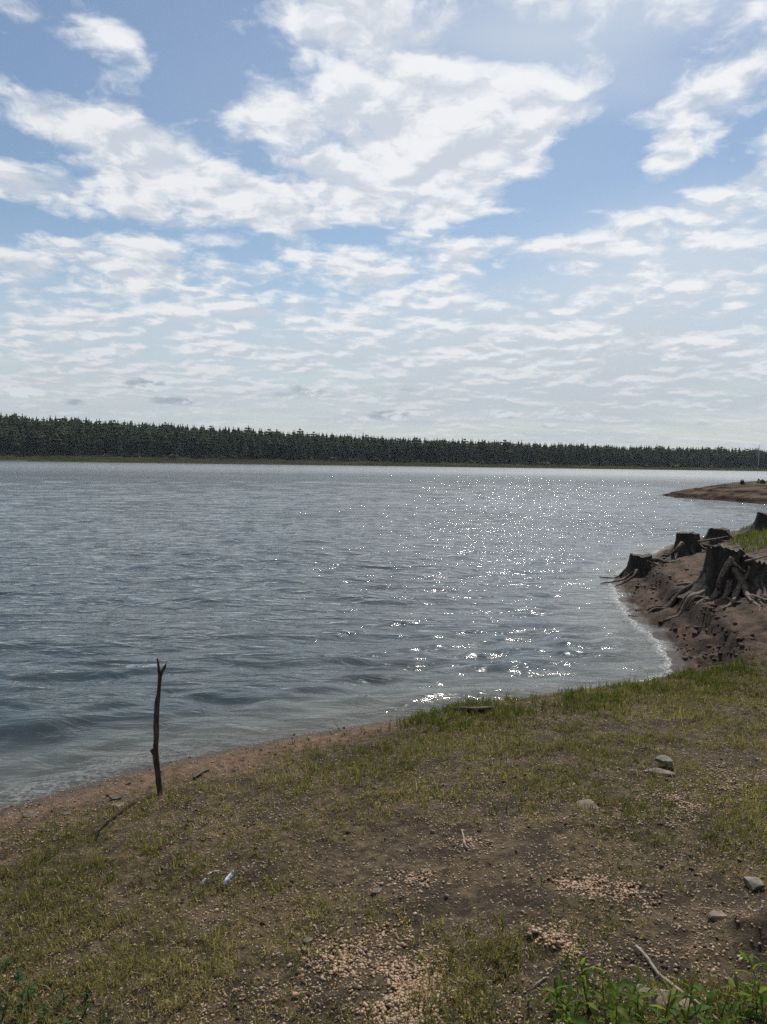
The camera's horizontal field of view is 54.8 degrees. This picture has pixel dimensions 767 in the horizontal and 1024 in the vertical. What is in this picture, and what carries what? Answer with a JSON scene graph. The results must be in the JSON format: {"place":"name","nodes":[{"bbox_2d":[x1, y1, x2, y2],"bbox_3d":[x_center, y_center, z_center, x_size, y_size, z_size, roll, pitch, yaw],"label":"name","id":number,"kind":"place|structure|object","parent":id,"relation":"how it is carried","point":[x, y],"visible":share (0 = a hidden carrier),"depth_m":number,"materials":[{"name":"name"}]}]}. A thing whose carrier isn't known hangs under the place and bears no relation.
{"place":"outdoors","nodes":[
{"label":"outdoors","id":0,"kind":"place"},
{"bbox_2d":[0,461,766,792],"bbox_3d":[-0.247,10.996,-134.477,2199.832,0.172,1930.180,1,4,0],"label":"lake water","id":1,"kind":"structure","parent":0,"point":[232,597],"depth_m":12.52,"materials":[{"name":"liquid"}]},
{"bbox_2d":[0,494,766,1023],"bbox_3d":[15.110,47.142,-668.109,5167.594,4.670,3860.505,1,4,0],"label":"ground","id":2,"kind":"structure","parent":0,"point":[76,776],"depth_m":3.37,"materials":[{"name":"soil"}]},
{"bbox_2d":[0,998,11,1022],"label":"leafy weed","id":3,"kind":"object","parent":2,"relation":"on","point":[5,1007],"visible":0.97,"depth_m":2.45,"materials":[{"name":"green plant"}]},
{"bbox_2d":[0,956,12,969],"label":"leafy weed","id":4,"kind":"object","parent":2,"relation":"on","point":[5,962],"visible":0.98,"depth_m":2.76,"materials":[{"name":"green plant"}]},
{"bbox_2d":[12,968,26,983],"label":"leafy weed","id":5,"kind":"object","parent":2,"relation":"on","point":[20,976],"visible":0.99,"depth_m":2.66,"materials":[{"name":"green plant"}]},
{"bbox_2d":[12,989,30,1014],"bbox_3d":[-1.209,1.648,2.478,0.053,0.092,0.049,3,4,24],"label":"leafy weed","id":6,"kind":"object","parent":2,"relation":"on","point":[21,996],"visible":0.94,"depth_m":2.47,"materials":[{"name":"green plant"}]},
{"bbox_2d":[22,812,37,817],"bbox_3d":[-2.006,1.726,4.203,0.086,0.017,0.047,-1,21,-23],"label":"stone","id":7,"kind":"object","parent":2,"relation":"on","point":[25,815],"visible":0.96,"depth_m":4.20,"materials":[{"name":"stone"}]},
{"bbox_2d":[24,983,38,999],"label":"leafy weed","id":8,"kind":"object","parent":2,"relation":"on","point":[27,993],"visible":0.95,"depth_m":2.54,"materials":[{"name":"green plant"}]},
{"bbox_2d":[35,1003,53,1020],"bbox_3d":[-1.119,1.654,2.444,0.065,0.071,0.055,2,4,20],"label":"leafy weed","id":9,"kind":"object","parent":2,"relation":"on","point":[45,1009],"visible":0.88,"depth_m":2.44,"materials":[{"name":"green plant"}]},
{"bbox_2d":[55,988,68,1010],"bbox_3d":[-1.089,1.658,2.501,0.048,0.069,0.061,-6,-1,0],"label":"leafy weed","id":10,"kind":"object","parent":2,"relation":"on","point":[61,997],"visible":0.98,"depth_m":2.51,"materials":[{"name":"green plant"}]},
{"bbox_2d":[75,1000,92,1017],"bbox_3d":[-0.988,1.652,2.446,0.053,0.069,0.044,-2,5,-36],"label":"leafy weed","id":11,"kind":"object","parent":2,"relation":"on","point":[84,1009],"visible":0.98,"depth_m":2.45,"materials":[{"name":"green plant"}]},
{"bbox_2d":[150,658,165,794],"bbox_3d":[-1.350,1.316,4.454,0.102,0.888,0.058,1,4,0],"label":"wooden stake","id":12,"kind":"object","parent":2,"relation":"on","point":[154,751],"visible":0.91,"depth_m":4.45,"materials":[{"name":"brown wood"}]},
{"bbox_2d":[223,869,233,884],"bbox_3d":[-0.687,1.613,3.270,0.021,0.044,0.066,3,5,34],"label":"plastic wrapper","id":13,"kind":"object","parent":2,"relation":"on","point":[228,877],"visible":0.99,"depth_m":3.27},
{"bbox_2d":[292,868,467,988],"bbox_3d":[0.001,1.573,2.860,0.514,0.103,0.855,3,4,32],"label":"gravel patch","id":14,"kind":"object","parent":2,"relation":"on","point":[345,947],"visible":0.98,"depth_m":2.70,"materials":[{"name":"gravel"}]},
{"bbox_2d":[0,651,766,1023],"bbox_3d":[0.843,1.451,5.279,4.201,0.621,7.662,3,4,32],"label":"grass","id":15,"kind":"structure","parent":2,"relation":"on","point":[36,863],"depth_m":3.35,"materials":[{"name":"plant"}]},
{"bbox_2d":[0,656,766,1023],"bbox_3d":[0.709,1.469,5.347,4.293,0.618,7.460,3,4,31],"label":"gravel","id":16,"kind":"structure","parent":2,"relation":"on","point":[712,948],"depth_m":3.08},
{"bbox_2d":[0,675,766,1023],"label":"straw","id":17,"kind":"object","parent":2,"relation":"on","point":[390,881],"visible":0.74,"depth_m":3.10,"materials":[{"name":"plant"}]},
{"bbox_2d":[10,699,766,1023],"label":"pebbles","id":18,"kind":"object","parent":2,"relation":"on","point":[324,957],"visible":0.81,"depth_m":2.67,"materials":[{"name":"stone"}]},
{"bbox_2d":[349,941,456,1023],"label":"gravel patch","id":19,"kind":"object","parent":2,"relation":"on","point":[409,985],"visible":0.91,"depth_m":2.37,"materials":[{"name":"gravel"}]},
{"bbox_2d":[140,652,766,844],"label":"edge grass","id":20,"kind":"structure","parent":2,"relation":"on","point":[570,698],"depth_m":5.96,"materials":[{"name":"plant"}]},
{"bbox_2d":[445,836,491,847],"bbox_3d":[0.391,1.551,3.470,0.214,0.054,0.158,4,5,37],"label":"gravel patch","id":21,"kind":"object","parent":2,"relation":"on","point":[468,842],"visible":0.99,"depth_m":3.45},
{"bbox_2d":[450,706,493,712],"bbox_3d":[0.683,1.570,5.875,0.358,0.094,0.144,2,4,20],"label":"driftwood log","id":22,"kind":"object","parent":2,"relation":"on","point":[480,709],"visible":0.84,"depth_m":5.81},
{"bbox_2d":[542,977,566,1003],"bbox_3d":[0.516,1.461,2.260,0.087,0.095,0.069,-8,1,1],"label":"leafy weed","id":23,"kind":"object","parent":2,"relation":"on","point":[551,994],"visible":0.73,"depth_m":2.24,"materials":[{"name":"green plant"}]},
{"bbox_2d":[529,920,582,964],"bbox_3d":[0.603,1.500,2.575,0.168,0.046,0.284,1,4,0],"label":"gravel patch","id":24,"kind":"object","parent":2,"relation":"on","point":[552,935],"visible":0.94,"depth_m":2.60,"materials":[{"name":"gravel"}]},
{"bbox_2d":[541,973,577,1020],"bbox_3d":[0.525,1.439,2.179,0.106,0.170,0.114,-14,7,1],"label":"leafy weed","id":25,"kind":"object","parent":2,"relation":"on","point":[558,992],"visible":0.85,"depth_m":2.17,"materials":[{"name":"green plant"}]},
{"bbox_2d":[546,996,591,1023],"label":"leafy weed","id":26,"kind":"object","parent":2,"relation":"on","point":[572,1019],"visible":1,"depth_m":2.08,"materials":[{"name":"green plant"}]},
{"bbox_2d":[561,957,606,1023],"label":"leafy weed","id":27,"kind":"object","parent":2,"relation":"on","point":[584,981],"visible":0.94,"depth_m":2.20,"materials":[{"name":"green plant"}]},
{"bbox_2d":[576,799,598,809],"bbox_3d":[1.043,1.505,3.781,0.116,0.022,0.094,2,24,11],"label":"stone","id":28,"kind":"object","parent":2,"relation":"on","point":[581,802],"visible":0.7,"depth_m":3.78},
{"bbox_2d":[579,956,620,1023],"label":"leafy weed","id":29,"kind":"object","parent":2,"relation":"on","point":[602,994],"visible":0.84,"depth_m":2.13,"materials":[{"name":"green plant"}]},
{"bbox_2d":[542,872,667,913],"bbox_3d":[0.857,1.494,2.918,0.488,0.057,0.239,3,5,33],"label":"gravel patch","id":30,"kind":"object","parent":2,"relation":"on","point":[576,886],"visible":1,"depth_m":2.92,"materials":[{"name":"gravel"}]},
{"bbox_2d":[593,973,640,1023],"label":"leafy weed","id":31,"kind":"object","parent":2,"relation":"on","point":[621,1008],"visible":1,"depth_m":2.00,"materials":[{"name":"green plant"}]},
{"bbox_2d":[613,978,629,1000],"bbox_3d":[0.710,1.454,2.229,0.060,0.092,0.080,-1,4,-26],"label":"leafy weed","id":32,"kind":"object","parent":2,"relation":"on","point":[620,990],"visible":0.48,"depth_m":2.22,"materials":[{"name":"green plant"}]},
{"bbox_2d":[614,960,654,1023],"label":"leafy weed","id":33,"kind":"object","parent":2,"relation":"on","point":[631,986],"visible":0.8,"depth_m":2.10,"materials":[{"name":"green plant"}]},
{"bbox_2d":[625,975,649,1023],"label":"leafy weed","id":34,"kind":"object","parent":2,"relation":"on","point":[639,1004],"visible":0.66,"depth_m":2.13,"materials":[{"name":"green plant"}]},
{"bbox_2d":[644,768,674,775],"bbox_3d":[1.591,1.502,4.274,0.178,0.023,0.086,2,10,11],"label":"stone","id":35,"kind":"object","parent":2,"relation":"on","point":[663,772],"visible":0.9,"depth_m":4.26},
{"bbox_2d":[654,755,672,765],"bbox_3d":[1.663,1.472,4.389,0.105,0.026,0.097,0,18,-11],"label":"stone","id":36,"kind":"object","parent":2,"relation":"on","point":[665,760],"visible":1,"depth_m":4.38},
{"bbox_2d":[635,984,692,1018],"bbox_3d":[0.833,1.469,2.206,0.179,0.038,0.093,-4,18,29],"label":"stone","id":37,"kind":"object","parent":2,"relation":"on","point":[655,999],"visible":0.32,"depth_m":2.21,"materials":[{"name":"stone"}]},
{"bbox_2d":[646,979,690,1023],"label":"leafy weed","id":38,"kind":"object","parent":2,"relation":"on","point":[672,1000],"visible":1,"depth_m":2.04,"materials":[{"name":"green plant"}]},
{"bbox_2d":[635,944,719,1021],"bbox_3d":[0.899,1.464,2.301,0.034,0.044,0.411,0,4,-16],"label":"fallen branch","id":39,"kind":"object","parent":2,"relation":"on","point":[645,956],"visible":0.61,"depth_m":2.36,"materials":[{"name":"wood"}]},
{"bbox_2d":[599,748,766,828],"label":"gravel patch","id":40,"kind":"object","parent":2,"relation":"on","point":[688,803],"visible":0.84,"depth_m":3.88,"materials":[{"name":"gravel"}]},
{"bbox_2d":[672,979,715,1023],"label":"leafy weed","id":41,"kind":"object","parent":2,"relation":"on","point":[692,1010],"visible":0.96,"depth_m":2.04,"materials":[{"name":"green plant"}]},
{"bbox_2d":[693,988,719,1023],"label":"leafy weed","id":42,"kind":"object","parent":2,"relation":"on","point":[712,994],"visible":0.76,"depth_m":2.07,"materials":[{"name":"green plant"}]},
{"bbox_2d":[707,911,726,921],"bbox_3d":[1.193,1.453,2.651,0.069,0.028,0.048,0,4,-17],"label":"stone","id":43,"kind":"object","parent":2,"relation":"on","point":[714,916],"visible":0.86,"depth_m":2.64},
{"bbox_2d":[710,977,752,1023],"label":"leafy weed","id":44,"kind":"object","parent":2,"relation":"on","point":[725,1019],"visible":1,"depth_m":2.05,"materials":[{"name":"green plant"}]},
{"bbox_2d":[720,971,763,1023],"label":"leafy weed","id":45,"kind":"object","parent":2,"relation":"on","point":[750,1014],"visible":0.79,"depth_m":2.10,"materials":[{"name":"green plant"}]},
{"bbox_2d":[734,950,766,1023],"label":"leafy weed","id":46,"kind":"object","parent":2,"relation":"on","point":[762,1000],"visible":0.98,"depth_m":2.14,"materials":[{"name":"green plant"}]},
{"bbox_2d":[743,876,763,891],"bbox_3d":[1.451,1.452,2.890,0.070,0.035,0.082,1,4,-5],"label":"stone","id":47,"kind":"object","parent":2,"relation":"on","point":[754,883],"visible":0.98,"depth_m":2.87,"materials":[{"name":"stone"}]},
{"bbox_2d":[743,986,766,1013],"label":"leafy weed","id":48,"kind":"object","parent":2,"relation":"on","point":[746,990],"visible":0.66,"depth_m":2.17,"materials":[{"name":"green plant"}]},
{"bbox_2d":[0,445,766,470],"bbox_3d":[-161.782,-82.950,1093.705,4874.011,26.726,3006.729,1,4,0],"label":"shore","id":49,"kind":"structure","parent":0,"point":[98,457],"depth_m":533.93,"materials":[{"name":"soil"}]},
{"bbox_2d":[0,432,13,453],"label":"pine tree","id":50,"kind":"object","parent":49,"relation":"on","point":[5,443],"visible":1,"depth_m":489.16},
{"bbox_2d":[7,429,18,453],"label":"conifer","id":51,"kind":"object","parent":49,"relation":"on","point":[12,448],"visible":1,"depth_m":492.38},
{"bbox_2d":[22,428,42,454],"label":"pine tree","id":52,"kind":"object","parent":49,"relation":"on","point":[33,441],"visible":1,"depth_m":495.22,"materials":[{"name":"plant"}]},
{"bbox_2d":[39,436,47,454],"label":"conifer","id":53,"kind":"object","parent":49,"relation":"on","point":[43,450],"visible":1,"depth_m":498.46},
{"bbox_2d":[48,432,62,454],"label":"pine tree","id":54,"kind":"object","parent":49,"relation":"on","point":[56,442],"visible":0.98,"depth_m":501.49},
{"bbox_2d":[68,432,74,453],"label":"conifer","id":55,"kind":"object","parent":49,"relation":"on","point":[71,446],"visible":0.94,"depth_m":506.82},
{"bbox_2d":[96,440,105,454],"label":"broadleaf tree","id":56,"kind":"object","parent":49,"relation":"on","point":[100,447],"visible":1,"depth_m":514.97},
{"bbox_2d":[102,434,109,453],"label":"broadleaf tree","id":57,"kind":"object","parent":49,"relation":"on","point":[105,439],"visible":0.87,"depth_m":521.20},
{"bbox_2d":[129,434,141,451],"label":"pine tree","id":58,"kind":"object","parent":49,"relation":"on","point":[135,441],"visible":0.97,"depth_m":518.15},
{"bbox_2d":[140,436,145,455],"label":"conifer","id":59,"kind":"object","parent":49,"relation":"on","point":[142,448],"visible":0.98,"depth_m":521.62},
{"bbox_2d":[144,434,154,452],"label":"pine tree","id":60,"kind":"object","parent":49,"relation":"on","point":[147,440],"visible":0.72,"depth_m":525.92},
{"bbox_2d":[146,439,155,455],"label":"conifer","id":61,"kind":"object","parent":49,"relation":"on","point":[151,450],"visible":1,"depth_m":522.38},
{"bbox_2d":[154,430,168,453],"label":"pine tree","id":62,"kind":"object","parent":49,"relation":"on","point":[162,445],"visible":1,"depth_m":527.55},
{"bbox_2d":[172,432,177,453],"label":"conifer","id":63,"kind":"object","parent":49,"relation":"on","point":[174,446],"visible":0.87,"depth_m":537.50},
{"bbox_2d":[189,438,195,454],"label":"conifer","id":64,"kind":"object","parent":49,"relation":"on","point":[192,450],"visible":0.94,"depth_m":538.85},
{"bbox_2d":[218,432,223,455],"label":"conifer","id":65,"kind":"object","parent":49,"relation":"on","point":[220,449],"visible":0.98,"depth_m":544.14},
{"bbox_2d":[235,440,241,454],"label":"conifer","id":66,"kind":"object","parent":49,"relation":"on","point":[238,444],"visible":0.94,"depth_m":551.40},
{"bbox_2d":[246,436,255,457],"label":"pine tree","id":67,"kind":"object","parent":49,"relation":"on","point":[251,445],"visible":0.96,"depth_m":549.52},
{"bbox_2d":[253,434,262,458],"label":"conifer","id":68,"kind":"object","parent":49,"relation":"on","point":[258,453],"visible":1,"depth_m":543.20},
{"bbox_2d":[263,436,270,457],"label":"pine tree","id":69,"kind":"object","parent":49,"relation":"on","point":[267,441],"visible":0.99,"depth_m":554.38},
{"bbox_2d":[268,437,281,455],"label":"pine tree","id":70,"kind":"object","parent":49,"relation":"on","point":[276,446],"visible":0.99,"depth_m":552.36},
{"bbox_2d":[279,438,287,457],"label":"pine tree","id":71,"kind":"object","parent":49,"relation":"on","point":[283,448],"visible":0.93,"depth_m":557.07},
{"bbox_2d":[288,436,299,458],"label":"conifer","id":72,"kind":"object","parent":49,"relation":"on","point":[293,452],"visible":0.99,"depth_m":551.61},
{"bbox_2d":[296,437,305,458],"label":"conifer","id":73,"kind":"object","parent":49,"relation":"on","point":[301,454],"visible":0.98,"depth_m":554.50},
{"bbox_2d":[333,442,339,456],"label":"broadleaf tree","id":74,"kind":"object","parent":49,"relation":"on","point":[336,449],"visible":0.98,"depth_m":574.59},
{"bbox_2d":[359,439,368,455],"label":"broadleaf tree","id":75,"kind":"object","parent":49,"relation":"on","point":[364,444],"visible":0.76,"depth_m":580.86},
{"bbox_2d":[0,413,764,467],"bbox_3d":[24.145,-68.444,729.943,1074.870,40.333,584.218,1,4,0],"label":"forest","id":76,"kind":"object","parent":49,"relation":"on","point":[25,426],"visible":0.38,"depth_m":584.52,"materials":[{"name":"plant"}]},
{"bbox_2d":[382,440,389,460],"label":"conifer","id":77,"kind":"object","parent":49,"relation":"on","point":[387,454],"visible":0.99,"depth_m":581.44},
{"bbox_2d":[392,442,403,457],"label":"pine tree","id":78,"kind":"object","parent":49,"relation":"on","point":[397,450],"visible":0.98,"depth_m":580.15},
{"bbox_2d":[405,440,412,459],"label":"conifer","id":79,"kind":"object","parent":49,"relation":"on","point":[408,453],"visible":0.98,"depth_m":585.08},
{"bbox_2d":[414,441,421,458],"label":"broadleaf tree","id":80,"kind":"object","parent":49,"relation":"on","point":[416,448],"visible":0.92,"depth_m":597.82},
{"bbox_2d":[419,443,427,461],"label":"conifer","id":81,"kind":"object","parent":49,"relation":"on","point":[423,457],"visible":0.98,"depth_m":592.58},
{"bbox_2d":[425,440,437,458],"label":"pine tree","id":82,"kind":"object","parent":49,"relation":"on","point":[430,452],"visible":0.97,"depth_m":591.58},
{"bbox_2d":[436,441,442,461],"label":"conifer","id":83,"kind":"object","parent":49,"relation":"on","point":[439,456],"visible":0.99,"depth_m":594.25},
{"bbox_2d":[443,442,448,461],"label":"conifer","id":84,"kind":"object","parent":49,"relation":"on","point":[445,449],"visible":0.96,"depth_m":607.13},
{"bbox_2d":[453,443,459,462],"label":"conifer","id":85,"kind":"object","parent":49,"relation":"on","point":[456,457],"visible":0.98,"depth_m":599.25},
{"bbox_2d":[458,441,469,459],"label":"pine tree","id":86,"kind":"object","parent":49,"relation":"on","point":[463,450],"visible":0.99,"depth_m":604.77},
{"bbox_2d":[467,441,473,459],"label":"conifer","id":87,"kind":"object","parent":49,"relation":"on","point":[470,455],"visible":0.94,"depth_m":606.69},
{"bbox_2d":[477,443,483,461],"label":"conifer","id":88,"kind":"object","parent":49,"relation":"on","point":[480,456],"visible":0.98,"depth_m":609.95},
{"bbox_2d":[483,445,494,460],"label":"pine tree","id":89,"kind":"object","parent":49,"relation":"on","point":[488,453],"visible":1,"depth_m":607.99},
{"bbox_2d":[492,442,497,462],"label":"conifer","id":90,"kind":"object","parent":49,"relation":"on","point":[494,459],"visible":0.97,"depth_m":609.68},
{"bbox_2d":[528,448,534,461],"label":"conifer","id":91,"kind":"object","parent":49,"relation":"on","point":[531,458],"visible":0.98,"depth_m":621.25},
{"bbox_2d":[534,443,540,463],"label":"conifer","id":92,"kind":"object","parent":49,"relation":"on","point":[537,455],"visible":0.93,"depth_m":623.47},
{"bbox_2d":[555,445,567,461],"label":"pine tree","id":93,"kind":"object","parent":49,"relation":"on","point":[561,452],"visible":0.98,"depth_m":629.40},
{"bbox_2d":[575,447,582,464],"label":"conifer","id":94,"kind":"object","parent":49,"relation":"on","point":[579,457],"visible":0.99,"depth_m":635.17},
{"bbox_2d":[594,445,605,462],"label":"pine tree","id":95,"kind":"object","parent":49,"relation":"on","point":[599,454],"visible":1,"depth_m":642.68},
{"bbox_2d":[606,450,614,463],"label":"conifer","id":96,"kind":"object","parent":49,"relation":"on","point":[611,458],"visible":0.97,"depth_m":656.64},
{"bbox_2d":[614,451,619,463],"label":"broadleaf tree","id":97,"kind":"object","parent":49,"relation":"on","point":[617,458],"visible":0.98,"depth_m":655.15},
{"bbox_2d":[623,450,631,463],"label":"pine tree","id":98,"kind":"object","parent":49,"relation":"on","point":[627,453],"visible":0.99,"depth_m":653.60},
{"bbox_2d":[640,447,648,466],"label":"conifer","id":99,"kind":"object","parent":49,"relation":"on","point":[644,459],"visible":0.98,"depth_m":658.01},
{"bbox_2d":[712,453,718,465],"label":"broadleaf tree","id":100,"kind":"object","parent":49,"relation":"on","point":[716,459],"visible":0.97,"depth_m":688.43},
{"bbox_2d":[739,451,747,465],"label":"pine tree","id":101,"kind":"object","parent":49,"relation":"on","point":[743,458],"visible":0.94,"depth_m":702.52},
{"bbox_2d":[759,452,766,465],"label":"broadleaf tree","id":102,"kind":"object","parent":49,"relation":"on","point":[763,460],"visible":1,"depth_m":703.58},
{"bbox_2d":[0,0,766,451],"label":"sky","id":103,"kind":"structure","parent":0,"point":[531,221],"materials":[{"name":"blue"}]},
{"bbox_2d":[581,528,766,684],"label":"eroded bank","id":104,"kind":"structure","parent":0,"point":[748,623],"depth_m":9.22,"materials":[{"name":"soil"}]},
{"bbox_2d":[601,553,682,586],"bbox_3d":[4.748,1.029,13.704,1.680,0.524,1.468,1,4,0],"label":"tree stump","id":105,"kind":"object","parent":104,"relation":"on","point":[638,565],"visible":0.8,"depth_m":13.56,"materials":[{"name":"brown wood"}]},
{"bbox_2d":[660,531,719,560],"bbox_3d":[5.921,0.794,14.384,1.616,0.819,1.563,-2,5,-33],"label":"tree stump","id":106,"kind":"object","parent":104,"relation":"on","point":[686,544],"visible":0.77,"depth_m":14.25,"materials":[{"name":"brown wood"}]},
{"bbox_2d":[622,532,766,672],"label":"mud lumps","id":107,"kind":"object","parent":104,"relation":"on","point":[740,645],"visible":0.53,"depth_m":8.97,"materials":[{"name":"soil"}]},
{"bbox_2d":[628,536,766,620],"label":"tree stump","id":108,"kind":"object","parent":104,"relation":"on","point":[720,574],"visible":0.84,"depth_m":10.00,"materials":[{"name":"brown wood"}]},
{"bbox_2d":[667,553,766,615],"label":"tree stump","id":109,"kind":"object","parent":104,"relation":"on","point":[754,567],"visible":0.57,"depth_m":9.75,"materials":[{"name":"brown wood"}]},
{"bbox_2d":[701,527,733,544],"bbox_3d":[7.095,0.587,15.708,1.131,0.531,1.219,2,4,23],"label":"tree stump","id":110,"kind":"object","parent":104,"relation":"on","point":[716,532],"visible":0.43,"depth_m":15.50,"materials":[{"name":"brown wood"}]},
{"bbox_2d":[737,512,766,533],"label":"tree stump","id":111,"kind":"object","parent":104,"relation":"on","point":[760,521],"visible":0.59,"depth_m":15.29,"materials":[{"name":"brown wood"}]},
{"bbox_2d":[660,481,766,504],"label":"peninsula","id":112,"kind":"object","parent":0,"point":[750,492],"visible":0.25,"depth_m":50.16,"materials":[{"name":"soil"}]},
{"bbox_2d":[727,524,766,551],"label":"bank grass","id":113,"kind":"structure","parent":0,"point":[752,540],"depth_m":13.59,"materials":[{"name":"plant"}]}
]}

